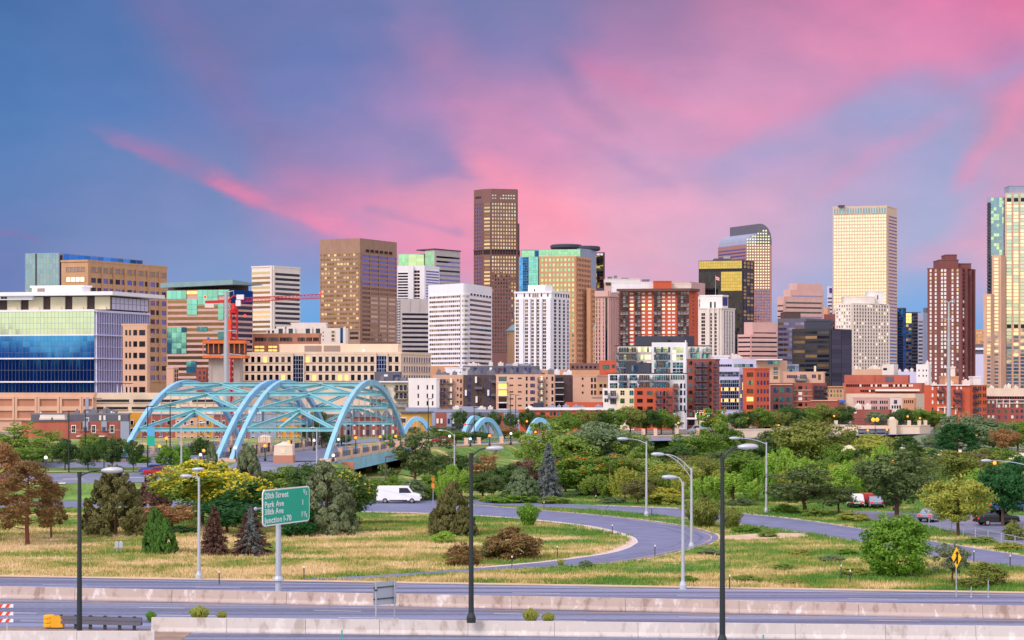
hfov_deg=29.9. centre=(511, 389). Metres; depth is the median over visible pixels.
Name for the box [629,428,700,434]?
boundary fence
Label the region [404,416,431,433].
blue arch
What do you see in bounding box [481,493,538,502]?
shrub
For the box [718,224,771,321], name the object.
skyscraper
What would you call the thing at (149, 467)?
car
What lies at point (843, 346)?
window
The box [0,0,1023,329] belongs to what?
sky
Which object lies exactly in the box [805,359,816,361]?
window
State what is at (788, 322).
office building
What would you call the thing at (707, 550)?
shrub
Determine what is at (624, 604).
median barrier
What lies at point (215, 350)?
tower
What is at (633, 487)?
tree
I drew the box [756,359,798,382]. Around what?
office building
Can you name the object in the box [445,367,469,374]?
plant building
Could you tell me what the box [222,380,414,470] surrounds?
arch bridge
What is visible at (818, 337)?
window
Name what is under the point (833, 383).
window
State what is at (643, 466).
tree
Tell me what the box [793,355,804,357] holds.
window
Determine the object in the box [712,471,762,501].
young tree
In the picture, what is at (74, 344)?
window
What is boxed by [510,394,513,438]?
street lamp
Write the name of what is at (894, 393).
office building
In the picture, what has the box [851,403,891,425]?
shop
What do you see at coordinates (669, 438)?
street
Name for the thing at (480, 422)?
blue arch
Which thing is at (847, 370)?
window
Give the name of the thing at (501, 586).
lane marking
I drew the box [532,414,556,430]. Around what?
tree
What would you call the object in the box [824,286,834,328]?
office tower
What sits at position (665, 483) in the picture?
young tree
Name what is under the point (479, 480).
tree
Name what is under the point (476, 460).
tree
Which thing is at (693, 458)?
tree
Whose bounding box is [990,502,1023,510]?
car
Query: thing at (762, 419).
tree
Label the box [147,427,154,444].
banner
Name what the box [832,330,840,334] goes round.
window
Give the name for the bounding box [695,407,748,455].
tree
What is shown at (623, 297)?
window
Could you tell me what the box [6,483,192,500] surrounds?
bank lawn
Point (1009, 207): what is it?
window
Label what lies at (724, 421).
tree
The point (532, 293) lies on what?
window
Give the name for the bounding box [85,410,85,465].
street lamp
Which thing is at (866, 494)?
car
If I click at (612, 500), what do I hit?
shrub
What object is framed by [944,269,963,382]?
window
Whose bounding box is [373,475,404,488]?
shrub
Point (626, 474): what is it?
young tree
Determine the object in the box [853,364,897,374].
office building
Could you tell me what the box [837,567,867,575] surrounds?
shrub
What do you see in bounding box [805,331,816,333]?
window
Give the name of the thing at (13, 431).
tree
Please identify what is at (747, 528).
shrub
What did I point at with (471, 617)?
street lamp
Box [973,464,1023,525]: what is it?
tree
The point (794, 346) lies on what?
window
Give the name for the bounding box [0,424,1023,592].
ground
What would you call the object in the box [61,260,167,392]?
office block
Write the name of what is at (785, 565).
shrub
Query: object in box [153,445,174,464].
shrub
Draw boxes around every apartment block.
[267,323,347,343]
[368,372,439,417]
[432,369,462,409]
[463,361,539,374]
[463,369,495,409]
[495,368,555,409]
[555,369,607,406]
[603,336,719,429]
[770,366,838,425]
[924,367,986,424]
[987,383,1023,423]
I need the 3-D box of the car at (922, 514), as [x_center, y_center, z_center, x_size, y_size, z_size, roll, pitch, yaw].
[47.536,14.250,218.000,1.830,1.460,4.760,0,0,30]
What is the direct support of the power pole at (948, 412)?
on the ground at (506, 455)
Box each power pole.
[212,290,241,401]
[942,299,954,419]
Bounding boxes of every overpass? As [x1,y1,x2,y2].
[832,425,857,433]
[858,417,895,433]
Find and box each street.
[273,435,455,445]
[381,433,932,445]
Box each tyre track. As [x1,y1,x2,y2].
[418,501,702,566]
[418,502,689,566]
[488,501,1023,557]
[493,502,1021,558]
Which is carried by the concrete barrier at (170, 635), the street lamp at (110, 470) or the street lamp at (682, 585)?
the street lamp at (110, 470)
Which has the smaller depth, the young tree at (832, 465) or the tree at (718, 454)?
the young tree at (832, 465)
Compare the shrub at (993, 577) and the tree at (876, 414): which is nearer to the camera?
the shrub at (993, 577)
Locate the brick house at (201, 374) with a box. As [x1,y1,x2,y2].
[196,368,208,391]
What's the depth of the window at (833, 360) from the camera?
954.83 m
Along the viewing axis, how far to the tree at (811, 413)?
490.31 m
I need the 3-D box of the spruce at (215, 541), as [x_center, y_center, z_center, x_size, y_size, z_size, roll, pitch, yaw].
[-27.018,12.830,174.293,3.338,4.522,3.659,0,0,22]
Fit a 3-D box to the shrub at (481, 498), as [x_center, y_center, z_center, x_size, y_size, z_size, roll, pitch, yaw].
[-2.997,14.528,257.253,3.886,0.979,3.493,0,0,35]
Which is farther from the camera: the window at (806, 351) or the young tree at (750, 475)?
the window at (806, 351)
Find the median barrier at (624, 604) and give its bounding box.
[0,586,1023,618]
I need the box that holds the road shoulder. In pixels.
[0,575,1023,592]
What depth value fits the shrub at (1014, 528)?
190.98 m
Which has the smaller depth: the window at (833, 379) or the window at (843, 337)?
the window at (833, 379)
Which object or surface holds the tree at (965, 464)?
on the ground at (506, 455)
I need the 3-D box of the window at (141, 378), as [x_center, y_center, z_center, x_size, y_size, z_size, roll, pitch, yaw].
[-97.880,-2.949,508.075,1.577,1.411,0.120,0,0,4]
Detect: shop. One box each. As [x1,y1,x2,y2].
[518,402,608,433]
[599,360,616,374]
[687,412,709,424]
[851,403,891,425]
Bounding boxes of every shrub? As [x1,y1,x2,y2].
[135,455,153,462]
[145,610,156,621]
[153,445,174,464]
[170,444,190,465]
[171,526,200,533]
[188,605,210,617]
[216,610,227,617]
[281,509,320,536]
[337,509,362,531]
[369,478,381,489]
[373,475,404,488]
[401,479,428,500]
[415,473,442,498]
[430,530,455,542]
[442,542,483,565]
[478,494,496,500]
[479,538,503,558]
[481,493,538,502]
[481,526,545,559]
[516,502,540,525]
[522,607,540,620]
[536,496,571,503]
[541,612,555,620]
[557,559,564,565]
[576,486,600,495]
[578,560,592,567]
[596,497,626,503]
[644,487,684,505]
[677,575,698,581]
[678,495,727,527]
[697,548,719,555]
[718,506,744,528]
[725,498,753,505]
[730,526,760,532]
[730,575,763,581]
[758,530,778,536]
[768,503,799,513]
[770,563,795,569]
[775,579,803,585]
[787,549,811,554]
[800,507,831,515]
[818,555,845,560]
[836,512,870,520]
[836,548,859,554]
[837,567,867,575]
[854,485,873,492]
[859,511,933,576]
[884,496,902,506]
[952,577,986,587]
[964,536,995,542]
[965,562,1009,586]
[991,541,1023,549]
[1001,519,1023,539]
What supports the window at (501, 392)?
in the apartment block at (527, 390)
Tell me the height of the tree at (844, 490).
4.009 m
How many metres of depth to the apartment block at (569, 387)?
583.22 m
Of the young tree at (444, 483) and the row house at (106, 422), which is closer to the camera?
the young tree at (444, 483)
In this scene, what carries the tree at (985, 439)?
on the ground at (506, 455)
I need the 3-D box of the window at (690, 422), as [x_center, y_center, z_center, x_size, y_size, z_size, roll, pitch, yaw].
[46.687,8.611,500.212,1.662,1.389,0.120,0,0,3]
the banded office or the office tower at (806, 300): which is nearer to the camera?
the banded office
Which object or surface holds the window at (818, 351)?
in the office building at (821, 345)
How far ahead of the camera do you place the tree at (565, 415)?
450.66 m
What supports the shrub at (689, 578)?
on the ground at (506, 455)
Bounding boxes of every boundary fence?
[395,436,522,448]
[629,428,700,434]
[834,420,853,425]
[853,418,888,425]
[896,420,926,425]
[929,518,1023,544]
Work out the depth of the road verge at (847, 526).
214.26 m
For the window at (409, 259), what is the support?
in the office tower at (446, 262)
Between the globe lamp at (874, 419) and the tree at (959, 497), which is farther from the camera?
the globe lamp at (874, 419)
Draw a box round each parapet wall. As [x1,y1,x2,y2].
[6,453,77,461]
[735,428,788,444]
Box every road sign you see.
[254,486,309,590]
[373,580,395,618]
[952,547,960,596]
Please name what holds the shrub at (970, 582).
on the ground at (506, 455)
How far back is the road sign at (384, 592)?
119.25 m
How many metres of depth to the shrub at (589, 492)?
270.58 m
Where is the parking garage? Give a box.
[0,393,222,431]
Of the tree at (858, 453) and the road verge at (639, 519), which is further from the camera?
the tree at (858, 453)
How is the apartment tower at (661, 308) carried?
on the ground at (506, 455)
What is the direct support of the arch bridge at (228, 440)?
on the ground at (506, 455)
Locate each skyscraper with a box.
[473,189,519,365]
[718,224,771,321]
[832,205,896,363]
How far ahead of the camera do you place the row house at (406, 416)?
470.43 m
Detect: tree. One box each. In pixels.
[0,421,43,450]
[0,442,34,520]
[0,460,67,544]
[11,429,64,462]
[11,444,52,461]
[34,481,68,537]
[49,438,80,469]
[74,443,100,470]
[78,430,97,446]
[78,434,106,461]
[96,434,128,464]
[122,440,144,471]
[141,501,201,526]
[146,459,253,523]
[185,434,215,454]
[189,499,261,532]
[208,476,276,520]
[262,465,302,488]
[283,462,347,486]
[297,412,332,446]
[319,467,378,512]
[335,434,357,445]
[377,426,456,490]
[377,433,400,441]
[425,452,469,476]
[429,427,451,436]
[434,464,475,492]
[434,474,459,497]
[442,430,471,442]
[450,408,467,431]
[461,455,484,470]
[462,472,501,495]
[465,431,490,440]
[467,452,499,475]
[480,473,506,494]
[483,463,528,492]
[487,410,501,426]
[492,425,518,438]
[502,411,518,429]
[509,430,524,437]
[512,421,566,460]
[513,457,539,479]
[517,408,534,429]
[531,451,628,485]
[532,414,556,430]
[532,446,572,471]
[536,428,603,464]
[539,416,580,433]
[551,421,654,459]
[554,411,578,431]
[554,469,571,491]
[567,409,597,429]
[577,474,611,498]
[585,409,608,429]
[595,428,651,458]
[596,453,641,480]
[600,479,624,498]
[601,408,626,425]
[607,466,643,500]
[609,434,657,462]
[618,405,646,431]
[619,479,654,503]
[631,459,679,491]
[637,407,663,434]
[637,472,662,491]
[647,461,706,484]
[651,409,676,433]
[651,444,699,463]
[655,470,680,491]
[662,414,683,433]
[664,427,724,456]
[664,455,715,467]
[670,475,701,498]
[676,457,731,488]
[685,476,719,501]
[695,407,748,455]
[705,449,741,465]
[709,416,734,429]
[710,469,730,497]
[712,451,763,475]
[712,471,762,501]
[720,443,774,465]
[725,409,757,428]
[739,462,775,500]
[745,407,774,428]
[754,426,784,461]
[759,447,807,496]
[763,464,852,511]
[766,410,790,427]
[769,417,860,462]
[775,470,804,500]
[778,403,805,426]
[787,456,825,484]
[799,407,822,423]
[808,459,842,476]
[809,402,841,426]
[815,481,862,512]
[820,443,854,464]
[820,460,867,494]
[820,463,844,496]
[826,404,857,424]
[848,454,871,479]
[849,449,945,516]
[851,432,900,457]
[851,446,868,457]
[862,443,894,495]
[864,411,887,424]
[885,407,915,424]
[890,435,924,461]
[899,446,935,456]
[904,407,934,424]
[915,473,998,535]
[917,466,947,498]
[921,434,937,448]
[922,410,946,430]
[923,449,986,481]
[925,423,990,461]
[927,538,971,583]
[930,422,954,444]
[939,411,1001,449]
[956,447,1004,473]
[964,419,1019,448]
[965,467,993,500]
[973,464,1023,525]
[988,428,1021,447]
[988,447,1019,463]
[995,420,1023,452]
[999,454,1023,481]
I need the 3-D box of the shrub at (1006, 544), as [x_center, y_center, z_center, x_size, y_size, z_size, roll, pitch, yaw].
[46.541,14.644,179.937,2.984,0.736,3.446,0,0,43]
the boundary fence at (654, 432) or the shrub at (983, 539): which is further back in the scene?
the boundary fence at (654, 432)
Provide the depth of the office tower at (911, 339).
1721.05 m
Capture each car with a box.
[139,464,171,471]
[143,466,172,475]
[431,436,453,441]
[847,493,864,507]
[857,492,873,506]
[867,496,883,507]
[917,508,940,521]
[972,509,1019,525]
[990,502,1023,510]
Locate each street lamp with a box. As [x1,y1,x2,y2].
[67,411,74,472]
[77,467,122,630]
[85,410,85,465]
[146,406,153,465]
[169,405,175,458]
[180,422,205,463]
[180,467,203,578]
[310,427,317,465]
[427,398,432,440]
[438,430,454,464]
[467,446,503,622]
[473,407,478,443]
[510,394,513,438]
[617,437,648,515]
[651,452,693,548]
[662,475,686,588]
[718,444,757,639]
[729,437,768,512]
[981,459,1023,464]
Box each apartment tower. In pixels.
[611,281,699,346]
[927,254,975,384]
[983,185,1023,387]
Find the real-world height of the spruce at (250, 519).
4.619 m
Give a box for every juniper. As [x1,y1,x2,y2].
[82,464,156,536]
[139,473,172,516]
[141,505,167,552]
[154,517,179,554]
[205,441,218,468]
[232,443,267,503]
[293,460,360,535]
[428,480,477,534]
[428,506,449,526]
[447,505,479,535]
[497,468,540,502]
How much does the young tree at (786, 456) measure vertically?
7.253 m
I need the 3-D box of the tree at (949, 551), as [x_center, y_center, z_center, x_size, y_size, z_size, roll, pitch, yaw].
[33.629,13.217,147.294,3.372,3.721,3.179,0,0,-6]
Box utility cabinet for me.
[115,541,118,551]
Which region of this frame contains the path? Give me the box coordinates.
[725,533,807,539]
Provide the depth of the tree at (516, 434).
419.48 m
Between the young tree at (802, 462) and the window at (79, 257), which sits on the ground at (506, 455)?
the young tree at (802, 462)
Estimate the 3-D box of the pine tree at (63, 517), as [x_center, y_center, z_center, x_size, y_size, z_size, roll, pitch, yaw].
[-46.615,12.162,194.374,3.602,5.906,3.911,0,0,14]
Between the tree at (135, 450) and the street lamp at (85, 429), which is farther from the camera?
the street lamp at (85, 429)
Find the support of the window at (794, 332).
in the office building at (821, 345)
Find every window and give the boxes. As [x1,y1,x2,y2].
[0,312,145,391]
[63,254,69,259]
[70,254,76,259]
[77,255,83,259]
[130,260,141,263]
[139,330,144,334]
[139,341,144,346]
[139,353,144,357]
[139,364,144,368]
[139,376,144,380]
[139,387,144,391]
[151,347,165,379]
[187,291,196,293]
[230,290,252,302]
[321,255,395,341]
[340,328,342,342]
[408,258,415,261]
[416,258,423,261]
[430,295,468,363]
[475,195,515,350]
[499,377,506,380]
[499,383,506,387]
[499,390,506,394]
[499,397,506,401]
[499,404,506,408]
[523,257,588,361]
[532,293,568,368]
[555,383,562,386]
[555,390,562,393]
[555,397,562,400]
[604,347,707,415]
[621,292,688,344]
[688,420,693,424]
[699,299,732,354]
[705,262,753,354]
[721,372,752,408]
[755,264,769,321]
[793,331,804,333]
[793,336,804,338]
[793,345,804,347]
[793,350,804,352]
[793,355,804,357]
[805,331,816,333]
[805,336,816,338]
[805,345,816,347]
[805,350,816,352]
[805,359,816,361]
[805,364,816,366]
[805,369,816,371]
[817,331,828,333]
[817,336,828,338]
[817,345,828,347]
[817,350,828,352]
[817,359,828,361]
[817,364,828,366]
[817,369,828,371]
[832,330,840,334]
[832,335,840,339]
[832,340,840,343]
[832,345,840,348]
[832,349,840,353]
[832,354,840,357]
[832,359,840,362]
[832,363,840,367]
[832,368,840,371]
[832,373,840,376]
[832,378,840,381]
[832,382,840,385]
[834,228,885,313]
[842,331,850,335]
[842,336,850,339]
[842,340,850,344]
[842,345,850,348]
[842,350,850,353]
[842,354,850,358]
[842,359,850,362]
[842,364,850,367]
[842,368,850,372]
[854,305,887,368]
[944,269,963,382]
[987,194,1023,387]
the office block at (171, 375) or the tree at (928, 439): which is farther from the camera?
the office block at (171, 375)
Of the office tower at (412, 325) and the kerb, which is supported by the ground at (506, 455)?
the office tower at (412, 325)
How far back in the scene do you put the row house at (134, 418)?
440.42 m
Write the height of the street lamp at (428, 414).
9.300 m
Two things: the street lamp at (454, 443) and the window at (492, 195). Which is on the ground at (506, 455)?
the street lamp at (454, 443)
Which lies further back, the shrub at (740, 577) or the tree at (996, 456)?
the tree at (996, 456)
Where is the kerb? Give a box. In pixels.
[48,471,100,471]
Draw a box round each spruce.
[196,506,231,555]
[226,508,274,556]
[239,506,263,556]
[536,442,563,497]
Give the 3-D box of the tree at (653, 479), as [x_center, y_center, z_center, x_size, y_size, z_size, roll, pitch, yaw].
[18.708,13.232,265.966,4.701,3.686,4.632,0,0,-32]
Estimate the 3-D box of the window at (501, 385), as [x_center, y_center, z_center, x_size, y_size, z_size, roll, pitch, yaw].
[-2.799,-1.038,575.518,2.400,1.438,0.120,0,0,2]
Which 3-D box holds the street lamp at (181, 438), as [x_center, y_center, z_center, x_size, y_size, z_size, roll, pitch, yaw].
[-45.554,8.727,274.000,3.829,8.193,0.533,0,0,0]
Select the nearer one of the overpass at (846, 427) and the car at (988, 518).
the car at (988, 518)
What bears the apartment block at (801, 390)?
on the ground at (506, 455)
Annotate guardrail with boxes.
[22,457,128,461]
[44,614,141,630]
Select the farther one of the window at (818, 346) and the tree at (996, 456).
the window at (818, 346)
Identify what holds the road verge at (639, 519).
on the ground at (506, 455)
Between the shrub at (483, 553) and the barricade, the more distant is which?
the shrub at (483, 553)
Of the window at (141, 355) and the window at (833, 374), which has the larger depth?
the window at (833, 374)
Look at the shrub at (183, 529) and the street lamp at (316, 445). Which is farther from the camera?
the street lamp at (316, 445)
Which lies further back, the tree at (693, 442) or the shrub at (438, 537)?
the tree at (693, 442)
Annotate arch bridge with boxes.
[115,380,326,461]
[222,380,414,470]
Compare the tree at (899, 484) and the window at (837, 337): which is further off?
the window at (837, 337)
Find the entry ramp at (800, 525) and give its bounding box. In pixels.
[420,499,1023,566]
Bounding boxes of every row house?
[21,408,130,438]
[130,410,342,437]
[343,410,402,436]
[399,411,433,434]
[405,405,534,433]
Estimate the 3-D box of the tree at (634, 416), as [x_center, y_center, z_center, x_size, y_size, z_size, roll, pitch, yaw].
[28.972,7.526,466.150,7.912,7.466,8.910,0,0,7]
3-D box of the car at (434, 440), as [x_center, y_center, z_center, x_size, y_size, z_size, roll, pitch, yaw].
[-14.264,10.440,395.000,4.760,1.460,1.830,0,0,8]
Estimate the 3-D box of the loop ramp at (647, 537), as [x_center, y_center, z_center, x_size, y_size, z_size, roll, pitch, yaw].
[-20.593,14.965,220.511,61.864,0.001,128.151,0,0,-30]
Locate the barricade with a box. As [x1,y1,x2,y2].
[0,604,12,630]
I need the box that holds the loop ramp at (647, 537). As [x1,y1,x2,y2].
[0,498,717,578]
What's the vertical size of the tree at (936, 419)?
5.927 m
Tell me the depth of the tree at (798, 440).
335.37 m
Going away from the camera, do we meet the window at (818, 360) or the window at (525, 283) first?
the window at (818, 360)
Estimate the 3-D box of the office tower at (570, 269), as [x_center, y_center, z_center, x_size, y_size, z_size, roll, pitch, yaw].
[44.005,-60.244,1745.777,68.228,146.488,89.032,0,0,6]
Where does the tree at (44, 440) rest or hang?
on the ground at (506, 455)
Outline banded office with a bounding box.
[160,280,261,413]
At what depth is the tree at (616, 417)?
460.54 m
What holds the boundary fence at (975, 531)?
on the ground at (506, 455)
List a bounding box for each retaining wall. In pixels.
[443,442,546,447]
[646,434,697,437]
[896,425,929,433]
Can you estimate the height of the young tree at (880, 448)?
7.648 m
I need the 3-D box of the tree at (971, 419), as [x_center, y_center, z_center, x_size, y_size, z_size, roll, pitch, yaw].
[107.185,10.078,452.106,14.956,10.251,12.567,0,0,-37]
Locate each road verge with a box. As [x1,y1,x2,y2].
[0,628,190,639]
[473,504,719,571]
[543,525,627,560]
[601,505,1021,554]
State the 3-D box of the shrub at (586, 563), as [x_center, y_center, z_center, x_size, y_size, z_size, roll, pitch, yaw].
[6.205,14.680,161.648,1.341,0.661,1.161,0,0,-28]
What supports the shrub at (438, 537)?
on the ground at (506, 455)
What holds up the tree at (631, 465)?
on the ground at (506, 455)
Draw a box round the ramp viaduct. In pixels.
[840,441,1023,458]
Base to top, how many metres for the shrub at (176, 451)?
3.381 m
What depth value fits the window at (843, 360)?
963.02 m
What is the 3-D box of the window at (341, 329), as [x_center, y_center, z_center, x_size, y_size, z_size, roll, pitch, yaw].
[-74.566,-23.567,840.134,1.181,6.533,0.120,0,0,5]
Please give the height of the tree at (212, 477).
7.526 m
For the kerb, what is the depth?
282.29 m
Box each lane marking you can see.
[0,600,1014,620]
[4,578,987,594]
[43,584,1023,601]
[140,607,894,620]
[426,501,711,562]
[486,515,637,566]
[530,502,1021,555]
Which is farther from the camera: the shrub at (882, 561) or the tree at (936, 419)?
the tree at (936, 419)
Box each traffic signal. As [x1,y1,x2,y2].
[452,423,473,426]
[673,410,711,424]
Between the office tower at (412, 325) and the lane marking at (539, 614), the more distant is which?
the office tower at (412, 325)
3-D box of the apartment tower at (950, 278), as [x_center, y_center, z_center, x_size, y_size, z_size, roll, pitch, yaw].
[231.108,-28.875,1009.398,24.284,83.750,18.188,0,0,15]
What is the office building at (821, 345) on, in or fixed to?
on the ground at (506, 455)
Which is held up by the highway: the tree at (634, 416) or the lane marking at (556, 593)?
the lane marking at (556, 593)
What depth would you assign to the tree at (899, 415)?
498.54 m
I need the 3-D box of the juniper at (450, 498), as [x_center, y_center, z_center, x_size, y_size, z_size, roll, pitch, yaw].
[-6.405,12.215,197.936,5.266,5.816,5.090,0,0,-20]
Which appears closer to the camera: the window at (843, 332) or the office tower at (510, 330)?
the window at (843, 332)
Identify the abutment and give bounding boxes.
[342,462,353,469]
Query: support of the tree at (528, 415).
on the ground at (506, 455)
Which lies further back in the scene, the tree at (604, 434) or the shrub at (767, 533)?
the tree at (604, 434)
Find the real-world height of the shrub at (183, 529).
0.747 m
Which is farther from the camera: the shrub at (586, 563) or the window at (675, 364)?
the window at (675, 364)
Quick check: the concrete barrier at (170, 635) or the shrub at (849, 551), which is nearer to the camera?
the concrete barrier at (170, 635)
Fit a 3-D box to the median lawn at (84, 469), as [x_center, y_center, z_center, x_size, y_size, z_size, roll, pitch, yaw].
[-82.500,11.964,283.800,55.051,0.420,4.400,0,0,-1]
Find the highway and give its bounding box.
[0,577,1023,639]
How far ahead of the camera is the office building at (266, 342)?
781.43 m
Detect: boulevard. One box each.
[0,461,204,467]
[2,461,315,482]
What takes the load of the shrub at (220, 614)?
on the ground at (506, 455)
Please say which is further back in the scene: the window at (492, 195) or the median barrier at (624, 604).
the window at (492, 195)
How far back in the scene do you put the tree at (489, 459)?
299.80 m
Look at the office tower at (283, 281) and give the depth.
1104.69 m
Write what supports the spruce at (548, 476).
on the ground at (506, 455)
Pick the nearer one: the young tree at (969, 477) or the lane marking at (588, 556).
the lane marking at (588, 556)
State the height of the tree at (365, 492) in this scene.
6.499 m
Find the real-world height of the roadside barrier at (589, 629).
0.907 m
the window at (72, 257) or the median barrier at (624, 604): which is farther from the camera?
the window at (72, 257)
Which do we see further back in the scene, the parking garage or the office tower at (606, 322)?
the office tower at (606, 322)
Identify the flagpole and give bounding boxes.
[715,275,718,294]
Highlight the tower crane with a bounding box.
[204,292,321,413]
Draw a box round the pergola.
[115,383,132,392]
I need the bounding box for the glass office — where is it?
[0,285,164,392]
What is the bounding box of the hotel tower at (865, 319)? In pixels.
[835,292,889,374]
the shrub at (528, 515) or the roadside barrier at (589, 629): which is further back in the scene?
the shrub at (528, 515)
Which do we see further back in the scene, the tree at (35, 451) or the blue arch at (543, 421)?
the blue arch at (543, 421)
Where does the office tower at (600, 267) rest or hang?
on the ground at (506, 455)
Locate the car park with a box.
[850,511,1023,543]
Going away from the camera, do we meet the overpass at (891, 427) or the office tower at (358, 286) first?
the overpass at (891, 427)
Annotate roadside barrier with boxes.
[0,631,154,639]
[151,617,1023,639]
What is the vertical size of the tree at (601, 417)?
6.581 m
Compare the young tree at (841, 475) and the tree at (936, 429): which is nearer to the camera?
the young tree at (841, 475)
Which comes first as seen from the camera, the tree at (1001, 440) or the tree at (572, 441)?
the tree at (572, 441)
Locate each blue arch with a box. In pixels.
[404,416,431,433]
[460,415,488,440]
[468,417,503,441]
[525,417,553,436]
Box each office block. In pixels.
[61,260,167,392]
[166,367,178,390]
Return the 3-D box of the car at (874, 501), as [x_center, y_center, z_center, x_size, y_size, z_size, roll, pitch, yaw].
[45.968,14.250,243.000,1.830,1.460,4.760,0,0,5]
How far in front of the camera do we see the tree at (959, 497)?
196.00 m
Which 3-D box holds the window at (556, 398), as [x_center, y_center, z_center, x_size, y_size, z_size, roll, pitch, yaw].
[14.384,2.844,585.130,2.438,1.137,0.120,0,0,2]
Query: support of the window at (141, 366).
in the glass office
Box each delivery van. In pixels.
[376,485,421,502]
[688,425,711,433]
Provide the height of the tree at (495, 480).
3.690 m
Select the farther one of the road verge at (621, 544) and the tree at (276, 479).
the tree at (276, 479)
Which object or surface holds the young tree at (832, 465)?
on the ground at (506, 455)
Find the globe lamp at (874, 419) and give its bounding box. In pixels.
[871,418,878,431]
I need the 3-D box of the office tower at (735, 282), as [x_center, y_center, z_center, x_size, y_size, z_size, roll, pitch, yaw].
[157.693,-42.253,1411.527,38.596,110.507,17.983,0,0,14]
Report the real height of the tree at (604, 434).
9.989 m
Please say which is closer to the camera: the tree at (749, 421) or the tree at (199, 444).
the tree at (199, 444)
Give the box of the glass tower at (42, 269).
[25,253,142,291]
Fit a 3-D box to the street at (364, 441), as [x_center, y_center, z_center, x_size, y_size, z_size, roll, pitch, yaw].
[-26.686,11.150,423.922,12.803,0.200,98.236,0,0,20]
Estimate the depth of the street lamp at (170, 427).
299.95 m
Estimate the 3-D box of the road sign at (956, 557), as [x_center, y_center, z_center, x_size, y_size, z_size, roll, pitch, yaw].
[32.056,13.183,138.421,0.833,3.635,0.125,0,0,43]
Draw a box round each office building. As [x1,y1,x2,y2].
[243,344,431,417]
[253,333,321,351]
[431,363,598,377]
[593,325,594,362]
[604,276,704,296]
[711,353,769,425]
[738,322,777,360]
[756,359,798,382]
[778,312,832,363]
[792,320,851,385]
[827,386,845,407]
[843,375,924,422]
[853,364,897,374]
[898,360,930,384]
[975,330,982,384]
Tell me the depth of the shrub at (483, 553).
168.92 m
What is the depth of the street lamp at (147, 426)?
282.90 m
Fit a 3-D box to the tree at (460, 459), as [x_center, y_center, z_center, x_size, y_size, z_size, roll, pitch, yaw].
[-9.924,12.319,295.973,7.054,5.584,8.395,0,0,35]
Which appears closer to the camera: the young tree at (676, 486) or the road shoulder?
the road shoulder
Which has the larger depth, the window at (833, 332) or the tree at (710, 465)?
the window at (833, 332)
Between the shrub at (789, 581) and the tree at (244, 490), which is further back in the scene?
the tree at (244, 490)
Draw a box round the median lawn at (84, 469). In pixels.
[0,468,138,470]
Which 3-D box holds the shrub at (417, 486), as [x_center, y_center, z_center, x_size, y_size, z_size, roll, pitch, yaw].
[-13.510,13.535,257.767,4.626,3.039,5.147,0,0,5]
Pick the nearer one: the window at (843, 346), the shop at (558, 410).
the shop at (558, 410)
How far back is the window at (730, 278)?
1402.56 m
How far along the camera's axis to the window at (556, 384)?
585.10 m
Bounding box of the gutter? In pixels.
[362,511,636,567]
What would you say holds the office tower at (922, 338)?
on the ground at (506, 455)
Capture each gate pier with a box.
[258,435,271,445]
[273,442,294,462]
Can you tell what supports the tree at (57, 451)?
on the median lawn at (84, 469)
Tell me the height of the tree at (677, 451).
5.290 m
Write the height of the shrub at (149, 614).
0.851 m
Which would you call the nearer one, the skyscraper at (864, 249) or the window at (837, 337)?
the window at (837, 337)
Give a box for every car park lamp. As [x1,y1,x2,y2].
[385,456,391,484]
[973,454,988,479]
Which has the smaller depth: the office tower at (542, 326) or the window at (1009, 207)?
the office tower at (542, 326)
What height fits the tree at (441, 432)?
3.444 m
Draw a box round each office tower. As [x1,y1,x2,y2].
[251,266,300,332]
[320,238,396,343]
[397,265,438,298]
[397,299,427,352]
[398,248,460,284]
[428,283,491,366]
[506,325,514,363]
[514,285,569,369]
[519,244,599,362]
[595,291,618,362]
[596,252,604,290]
[698,295,735,355]
[699,256,753,354]
[777,283,823,334]
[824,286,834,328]
[897,308,905,371]
[906,312,921,371]
[918,308,926,363]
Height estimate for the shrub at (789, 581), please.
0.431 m

